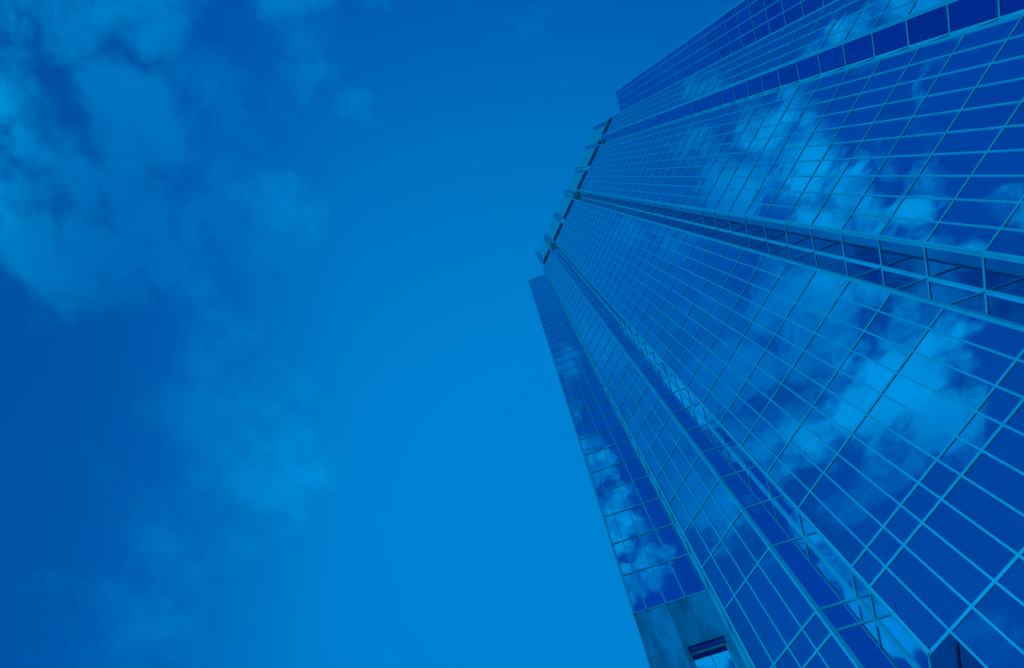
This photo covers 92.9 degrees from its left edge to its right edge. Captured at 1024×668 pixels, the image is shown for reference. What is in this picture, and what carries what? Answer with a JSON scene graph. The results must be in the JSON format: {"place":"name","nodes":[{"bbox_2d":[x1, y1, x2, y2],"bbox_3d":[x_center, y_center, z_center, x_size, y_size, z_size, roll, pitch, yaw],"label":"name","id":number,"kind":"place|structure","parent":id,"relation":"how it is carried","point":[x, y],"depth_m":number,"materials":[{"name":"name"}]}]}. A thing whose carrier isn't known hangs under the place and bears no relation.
{"place":"outdoors","nodes":[
{"label":"outdoors","id":0,"kind":"place"},
{"bbox_2d":[0,0,741,667],"label":"sky","id":1,"kind":"structure","parent":0,"point":[280,386],"materials":[{"name":"blue"}]},
{"bbox_2d":[528,0,1023,667],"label":"glass skyscraper","id":2,"kind":"structure","parent":0,"point":[776,288],"depth_m":37.05,"materials":[{"name":"blue glass"}]},
{"bbox_2d":[635,567,664,607],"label":"window pane","id":3,"kind":"structure","parent":2,"relation":"in","point":[651,593],"depth_m":40.91,"materials":[{"name":"glass"}]},
{"bbox_2d":[652,562,683,601],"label":"window pane","id":4,"kind":"structure","parent":2,"relation":"in","point":[671,590],"depth_m":40.78,"materials":[{"name":"glass"}]},
{"bbox_2d":[670,555,705,595],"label":"window pane","id":5,"kind":"structure","parent":2,"relation":"in","point":[690,580],"depth_m":40.62,"materials":[{"name":"glass"}]},
{"bbox_2d":[688,637,738,667],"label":"recessed window","id":6,"kind":"structure","parent":2,"relation":"in","point":[716,653],"depth_m":34.74,"materials":[{"name":"glass"}]},
{"bbox_2d":[703,557,732,606],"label":"window pane","id":7,"kind":"structure","parent":2,"relation":"in","point":[715,576],"depth_m":35.95,"materials":[{"name":"glass"}]},
{"bbox_2d":[703,446,743,476],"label":"window pane","id":8,"kind":"structure","parent":2,"relation":"in","point":[720,458],"depth_m":41.90,"materials":[{"name":"glass"}]},
{"bbox_2d":[712,542,744,592],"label":"window pane","id":9,"kind":"structure","parent":2,"relation":"in","point":[731,572],"depth_m":35.56,"materials":[{"name":"glass"}]},
{"bbox_2d":[723,526,756,577],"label":"window pane","id":10,"kind":"structure","parent":2,"relation":"in","point":[734,544],"depth_m":35.16,"materials":[{"name":"glass"}]},
{"bbox_2d":[722,471,768,506],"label":"window pane","id":11,"kind":"structure","parent":2,"relation":"in","point":[746,490],"depth_m":38.19,"materials":[{"name":"glass"}]},
{"bbox_2d":[726,598,771,667],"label":"window pane","id":12,"kind":"structure","parent":2,"relation":"in","point":[759,656],"depth_m":31.68,"materials":[{"name":"glass"}]},
{"bbox_2d":[733,512,767,560],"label":"window pane","id":13,"kind":"structure","parent":2,"relation":"in","point":[743,527],"depth_m":34.77,"materials":[{"name":"glass"}]},
{"bbox_2d":[736,582,785,661],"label":"window pane","id":14,"kind":"structure","parent":2,"relation":"in","point":[771,639],"depth_m":31.19,"materials":[{"name":"glass"}]},
{"bbox_2d":[746,501,800,544],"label":"window pane","id":15,"kind":"structure","parent":2,"relation":"in","point":[777,529],"depth_m":34.45,"materials":[{"name":"glass"}]},
{"bbox_2d":[748,566,800,643],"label":"window pane","id":16,"kind":"structure","parent":2,"relation":"in","point":[775,607],"depth_m":30.78,"materials":[{"name":"glass"}]},
{"bbox_2d":[762,402,798,439],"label":"window pane","id":17,"kind":"structure","parent":2,"relation":"in","point":[773,414],"depth_m":36.38,"materials":[{"name":"glass"}]},
{"bbox_2d":[759,550,813,625],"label":"window pane","id":18,"kind":"structure","parent":2,"relation":"in","point":[787,589],"depth_m":30.39,"materials":[{"name":"glass"}]},
{"bbox_2d":[768,460,808,505],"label":"window pane","id":19,"kind":"structure","parent":2,"relation":"in","point":[790,485],"depth_m":33.45,"materials":[{"name":"glass"}]},
{"bbox_2d":[772,385,810,422],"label":"window pane","id":20,"kind":"structure","parent":2,"relation":"in","point":[791,403],"depth_m":35.97,"materials":[{"name":"glass"}]},
{"bbox_2d":[779,443,821,488],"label":"window pane","id":21,"kind":"structure","parent":2,"relation":"in","point":[791,457],"depth_m":33.07,"materials":[{"name":"glass"}]},
{"bbox_2d":[783,369,823,404],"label":"window pane","id":22,"kind":"structure","parent":2,"relation":"in","point":[797,382],"depth_m":35.57,"materials":[{"name":"glass"}]},
{"bbox_2d":[790,426,835,470],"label":"window pane","id":23,"kind":"structure","parent":2,"relation":"in","point":[814,449],"depth_m":32.66,"materials":[{"name":"glass"}]},
{"bbox_2d":[774,538,852,607],"bbox_3d":[18.576,14.741,30.313,2.296,5.042,0.003,-21,-73,5],"label":"window pane","id":24,"kind":"structure","parent":2,"relation":"in","point":[822,585],"depth_m":30.07,"materials":[{"name":"glass"}]},
{"bbox_2d":[794,352,835,386],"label":"window pane","id":25,"kind":"structure","parent":2,"relation":"in","point":[809,365],"depth_m":35.17,"materials":[{"name":"glass"}]},
{"bbox_2d":[802,408,849,451],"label":"window pane","id":26,"kind":"structure","parent":2,"relation":"in","point":[834,436],"depth_m":32.25,"materials":[{"name":"glass"}]},
{"bbox_2d":[799,514,854,593],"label":"window pane","id":27,"kind":"structure","parent":2,"relation":"in","point":[840,568],"depth_m":29.69,"materials":[{"name":"glass"}]},
{"bbox_2d":[805,334,848,367],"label":"window pane","id":28,"kind":"structure","parent":2,"relation":"in","point":[826,350],"depth_m":34.77,"materials":[{"name":"glass"}]},
{"bbox_2d":[811,229,843,256],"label":"window pane","id":29,"kind":"structure","parent":2,"relation":"in","point":[824,241],"depth_m":40.28,"materials":[{"name":"blue glass"}]},
{"bbox_2d":[800,493,864,564],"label":"window pane","id":30,"kind":"structure","parent":2,"relation":"in","point":[836,533],"depth_m":29.06,"materials":[{"name":"glass"}]},
{"bbox_2d":[819,636,855,667],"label":"window pane","id":31,"kind":"structure","parent":2,"relation":"in","point":[833,654],"depth_m":26.15,"materials":[{"name":"glass"}]},
{"bbox_2d":[815,390,863,432],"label":"window pane","id":32,"kind":"structure","parent":2,"relation":"in","point":[838,410],"depth_m":31.85,"materials":[{"name":"glass"}]},
{"bbox_2d":[816,316,862,348],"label":"window pane","id":33,"kind":"structure","parent":2,"relation":"in","point":[841,333],"depth_m":34.37,"materials":[{"name":"glass"}]},
{"bbox_2d":[822,600,870,628],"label":"window pane","id":34,"kind":"structure","parent":2,"relation":"in","point":[848,613],"depth_m":27.25,"materials":[{"name":"glass"}]},
{"bbox_2d":[812,475,881,545],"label":"window pane","id":35,"kind":"structure","parent":2,"relation":"in","point":[853,516],"depth_m":28.66,"materials":[{"name":"glass"}]},
{"bbox_2d":[828,298,876,329],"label":"window pane","id":36,"kind":"structure","parent":2,"relation":"in","point":[856,315],"depth_m":33.96,"materials":[{"name":"glass"}]},
{"bbox_2d":[827,371,878,412],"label":"window pane","id":37,"kind":"structure","parent":2,"relation":"in","point":[854,392],"depth_m":31.44,"materials":[{"name":"glass"}]},
{"bbox_2d":[844,34,873,64],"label":"window pane","id":38,"kind":"structure","parent":2,"relation":"in","point":[859,49],"depth_m":46.49,"materials":[{"name":"blue glass"}]},
{"bbox_2d":[842,234,880,264],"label":"window pane","id":39,"kind":"structure","parent":2,"relation":"in","point":[855,247],"depth_m":36.56,"materials":[{"name":"blue glass"}]},
{"bbox_2d":[826,456,898,523],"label":"window pane","id":40,"kind":"structure","parent":2,"relation":"in","point":[876,502],"depth_m":28.26,"materials":[{"name":"glass"}]},
{"bbox_2d":[840,281,888,309],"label":"window pane","id":41,"kind":"structure","parent":2,"relation":"in","point":[868,296],"depth_m":33.56,"materials":[{"name":"glass"}]},
{"bbox_2d":[843,214,888,233],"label":"window pane","id":42,"kind":"structure","parent":2,"relation":"in","point":[860,223],"depth_m":35.97,"materials":[{"name":"glass"}]},
{"bbox_2d":[840,352,893,391],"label":"window pane","id":43,"kind":"structure","parent":2,"relation":"in","point":[875,376],"depth_m":31.03,"materials":[{"name":"glass"}]},
{"bbox_2d":[838,621,912,667],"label":"window pane","id":44,"kind":"structure","parent":2,"relation":"in","point":[867,641],"depth_m":25.33,"materials":[{"name":"glass"}]},
{"bbox_2d":[839,436,915,502],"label":"window pane","id":45,"kind":"structure","parent":2,"relation":"in","point":[897,484],"depth_m":27.86,"materials":[{"name":"glass"}]},
{"bbox_2d":[853,196,901,215],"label":"window pane","id":46,"kind":"structure","parent":2,"relation":"in","point":[875,205],"depth_m":35.60,"materials":[{"name":"glass"}]},
{"bbox_2d":[853,332,909,370],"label":"window pane","id":47,"kind":"structure","parent":2,"relation":"in","point":[890,355],"depth_m":30.63,"materials":[{"name":"glass"}]},
{"bbox_2d":[856,268,922,288],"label":"window pane","id":48,"kind":"structure","parent":2,"relation":"in","point":[884,277],"depth_m":33.28,"materials":[{"name":"glass"}]},
{"bbox_2d":[873,21,907,55],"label":"window pane","id":49,"kind":"structure","parent":2,"relation":"in","point":[894,37],"depth_m":42.79,"materials":[{"name":"blue glass"}]},
{"bbox_2d":[865,177,915,195],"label":"window pane","id":50,"kind":"structure","parent":2,"relation":"in","point":[898,186],"depth_m":35.19,"materials":[{"name":"glass"}]},
{"bbox_2d":[854,416,933,479],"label":"window pane","id":51,"kind":"structure","parent":2,"relation":"in","point":[907,457],"depth_m":27.45,"materials":[{"name":"glass"}]},
{"bbox_2d":[866,313,925,349],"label":"window pane","id":52,"kind":"structure","parent":2,"relation":"in","point":[903,333],"depth_m":30.22,"materials":[{"name":"glass"}]},
{"bbox_2d":[871,594,928,667],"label":"window pane","id":53,"kind":"structure","parent":2,"relation":"in","point":[885,619],"depth_m":24.38,"materials":[{"name":"glass"}]},
{"bbox_2d":[879,240,925,274],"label":"window pane","id":54,"kind":"structure","parent":2,"relation":"in","point":[910,258],"depth_m":32.83,"materials":[{"name":"blue glass"}]},
{"bbox_2d":[877,156,928,174],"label":"window pane","id":55,"kind":"structure","parent":2,"relation":"in","point":[912,165],"depth_m":34.78,"materials":[{"name":"glass"}]},
{"bbox_2d":[886,507,919,542],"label":"window pane","id":56,"kind":"structure","parent":2,"relation":"in","point":[902,524],"depth_m":25.47,"materials":[{"name":"glass"}]},
{"bbox_2d":[881,218,936,240],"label":"window pane","id":57,"kind":"structure","parent":2,"relation":"in","point":[900,228],"depth_m":32.26,"materials":[{"name":"glass"}]},
{"bbox_2d":[872,569,946,648],"bbox_3d":[19.331,13.418,23.833,0.004,3.753,1.504,23,-74,-9],"label":"window pane","id":58,"kind":"structure","parent":2,"relation":"in","point":[929,630],"depth_m":23.65,"materials":[{"name":"glass"}]},
{"bbox_2d":[868,395,952,457],"bbox_3d":[22.194,5.070,27.313,0.003,5.042,1.504,23,-74,-9],"label":"window pane","id":59,"kind":"structure","parent":2,"relation":"in","point":[929,437],"depth_m":27.04,"materials":[{"name":"glass"}]},
{"bbox_2d":[880,293,940,326],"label":"window pane","id":60,"kind":"structure","parent":2,"relation":"in","point":[915,311],"depth_m":29.84,"materials":[{"name":"glass"}]},
{"bbox_2d":[889,134,943,155],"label":"window pane","id":61,"kind":"structure","parent":2,"relation":"in","point":[926,144],"depth_m":34.37,"materials":[{"name":"glass"}]},
{"bbox_2d":[903,485,938,519],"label":"window pane","id":62,"kind":"structure","parent":2,"relation":"in","point":[921,501],"depth_m":25.07,"materials":[{"name":"glass"}]},
{"bbox_2d":[893,198,952,220],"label":"window pane","id":63,"kind":"structure","parent":2,"relation":"in","point":[916,208],"depth_m":31.86,"materials":[{"name":"glass"}]},
{"bbox_2d":[883,374,972,433],"bbox_3d":[22.806,3.757,26.910,0.007,5.042,1.504,22,-74,-9],"label":"window pane","id":64,"kind":"structure","parent":2,"relation":"in","point":[944,412],"depth_m":26.63,"materials":[{"name":"glass"}]},
{"bbox_2d":[907,5,948,44],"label":"window pane","id":65,"kind":"structure","parent":2,"relation":"in","point":[934,23],"depth_m":39.07,"materials":[{"name":"blue glass"}]},
{"bbox_2d":[888,548,968,627],"bbox_3d":[19.942,12.103,23.429,0.003,3.753,1.504,23,-74,-9],"label":"window pane","id":66,"kind":"structure","parent":2,"relation":"in","point":[946,604],"depth_m":23.26,"materials":[{"name":"glass"}]},
{"bbox_2d":[902,111,958,135],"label":"window pane","id":67,"kind":"structure","parent":2,"relation":"in","point":[939,122],"depth_m":33.98,"materials":[{"name":"glass"}]},
{"bbox_2d":[906,177,967,197],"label":"window pane","id":68,"kind":"structure","parent":2,"relation":"in","point":[943,187],"depth_m":31.46,"materials":[{"name":"glass"}]},
{"bbox_2d":[911,35,962,63],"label":"window pane","id":69,"kind":"structure","parent":2,"relation":"in","point":[945,47],"depth_m":36.09,"materials":[{"name":"glass"}]},
{"bbox_2d":[898,279,978,303],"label":"window pane","id":70,"kind":"structure","parent":2,"relation":"in","point":[942,292],"depth_m":29.55,"materials":[{"name":"glass"}]},
{"bbox_2d":[921,462,958,496],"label":"window pane","id":71,"kind":"structure","parent":2,"relation":"in","point":[940,478],"depth_m":24.66,"materials":[{"name":"glass"}]},
{"bbox_2d":[915,89,972,115],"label":"window pane","id":72,"kind":"structure","parent":2,"relation":"in","point":[954,100],"depth_m":33.56,"materials":[{"name":"glass"}]},
{"bbox_2d":[898,353,992,408],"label":"window pane","id":73,"kind":"structure","parent":2,"relation":"in","point":[969,391],"depth_m":26.23,"materials":[{"name":"glass"}]},
{"bbox_2d":[906,525,991,603],"bbox_3d":[20.550,10.788,23.025,0.005,3.753,1.504,23,-74,-9],"label":"window pane","id":74,"kind":"structure","parent":2,"relation":"in","point":[965,578],"depth_m":22.85,"materials":[{"name":"glass"}]},
{"bbox_2d":[920,153,984,174],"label":"window pane","id":75,"kind":"structure","parent":2,"relation":"in","point":[954,164],"depth_m":31.05,"materials":[{"name":"glass"}]},
{"bbox_2d":[926,248,983,288],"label":"window pane","id":76,"kind":"structure","parent":2,"relation":"in","point":[966,269],"depth_m":29.09,"materials":[{"name":"blue glass"}]},
{"bbox_2d":[928,65,988,94],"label":"window pane","id":77,"kind":"structure","parent":2,"relation":"in","point":[967,78],"depth_m":33.16,"materials":[{"name":"glass"}]},
{"bbox_2d":[939,438,978,472],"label":"window pane","id":78,"kind":"structure","parent":2,"relation":"in","point":[960,453],"depth_m":24.26,"materials":[{"name":"glass"}]},
{"bbox_2d":[927,223,998,249],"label":"window pane","id":79,"kind":"structure","parent":2,"relation":"in","point":[978,238],"depth_m":28.52,"materials":[{"name":"glass"}]},
{"bbox_2d":[914,330,1013,383],"bbox_3d":[24.028,1.129,26.103,0.001,5.042,1.504,23,-74,-9],"label":"window pane","id":80,"kind":"structure","parent":2,"relation":"in","point":[989,366],"depth_m":25.82,"materials":[{"name":"glass"}]},
{"bbox_2d":[934,128,1001,152],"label":"window pane","id":81,"kind":"structure","parent":2,"relation":"in","point":[980,140],"depth_m":30.65,"materials":[{"name":"glass"}]},
{"bbox_2d":[925,502,1014,578],"bbox_3d":[21.159,9.473,22.622,0.009,3.753,1.504,22,-74,-9],"label":"window pane","id":82,"kind":"structure","parent":2,"relation":"in","point":[991,556],"depth_m":22.44,"materials":[{"name":"glass"}]},
{"bbox_2d":[941,41,1004,73],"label":"window pane","id":83,"kind":"structure","parent":2,"relation":"in","point":[985,54],"depth_m":32.75,"materials":[{"name":"glass"}]},
{"bbox_2d":[949,0,997,31],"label":"window pane","id":84,"kind":"structure","parent":2,"relation":"in","point":[963,13],"depth_m":35.66,"materials":[{"name":"blue glass"}]},
{"bbox_2d":[931,309,1023,357],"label":"window pane","id":85,"kind":"structure","parent":2,"relation":"in","point":[1002,339],"depth_m":25.50,"materials":[{"name":"glass"}]},
{"bbox_2d":[958,413,999,447],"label":"window pane","id":86,"kind":"structure","parent":2,"relation":"in","point":[978,431],"depth_m":23.85,"materials":[{"name":"glass"}]},
{"bbox_2d":[942,200,1016,226],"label":"window pane","id":87,"kind":"structure","parent":2,"relation":"in","point":[994,214],"depth_m":28.12,"materials":[{"name":"glass"}]},
{"bbox_2d":[944,478,1023,551],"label":"window pane","id":88,"kind":"structure","parent":2,"relation":"in","point":[1000,520],"depth_m":22.18,"materials":[{"name":"glass"}]},
{"bbox_2d":[949,103,1018,130],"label":"window pane","id":89,"kind":"structure","parent":2,"relation":"in","point":[994,116],"depth_m":30.25,"materials":[{"name":"glass"}]},
{"bbox_2d":[951,293,1023,324],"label":"window pane","id":90,"kind":"structure","parent":2,"relation":"in","point":[1008,309],"depth_m":26.14,"materials":[{"name":"glass"}]},
{"bbox_2d":[955,18,1019,51],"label":"window pane","id":91,"kind":"structure","parent":2,"relation":"in","point":[1001,31],"depth_m":32.36,"materials":[{"name":"glass"}]},
{"bbox_2d":[957,177,1023,200],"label":"window pane","id":92,"kind":"structure","parent":2,"relation":"in","point":[986,188],"depth_m":27.86,"materials":[{"name":"glass"}]},
{"bbox_2d":[963,79,1023,108],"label":"window pane","id":93,"kind":"structure","parent":2,"relation":"in","point":[1011,91],"depth_m":30.00,"materials":[{"name":"glass"}]},
{"bbox_2d":[964,453,1023,512],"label":"window pane","id":94,"kind":"structure","parent":2,"relation":"in","point":[1002,481],"depth_m":22.33,"materials":[{"name":"glass"}]},
{"bbox_2d":[973,151,1023,174],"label":"window pane","id":95,"kind":"structure","parent":2,"relation":"in","point":[994,163],"depth_m":28.01,"materials":[{"name":"glass"}]},
{"bbox_2d":[978,388,1021,422],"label":"window pane","id":96,"kind":"structure","parent":2,"relation":"in","point":[1000,403],"depth_m":23.45,"materials":[{"name":"glass"}]},
{"bbox_2d":[979,57,1023,84],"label":"window pane","id":97,"kind":"structure","parent":2,"relation":"in","point":[1011,69],"depth_m":30.14,"materials":[{"name":"glass"}]},
{"bbox_2d":[985,258,1023,297],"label":"window pane","id":98,"kind":"structure","parent":2,"relation":"in","point":[1007,277],"depth_m":26.27,"materials":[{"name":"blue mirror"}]},
{"bbox_2d":[985,427,1023,471],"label":"window pane","id":99,"kind":"structure","parent":2,"relation":"in","point":[1008,446],"depth_m":22.46,"materials":[{"name":"glass"}]},
{"bbox_2d":[990,126,1023,149],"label":"window pane","id":100,"kind":"structure","parent":2,"relation":"in","point":[1011,137],"depth_m":28.10,"materials":[{"name":"glass"}]},
{"bbox_2d":[994,36,1023,61],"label":"window pane","id":101,"kind":"structure","parent":2,"relation":"in","point":[1014,47],"depth_m":30.25,"materials":[{"name":"glass"}]},
{"bbox_2d":[998,362,1023,395],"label":"window pane","id":102,"kind":"structure","parent":2,"relation":"in","point":[1013,381],"depth_m":23.28,"materials":[{"name":"glass"}]},
{"bbox_2d":[1000,0,1023,15],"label":"window pane","id":103,"kind":"structure","parent":2,"relation":"in","point":[1006,6],"depth_m":33.05,"materials":[{"name":"blue glass"}]}
]}

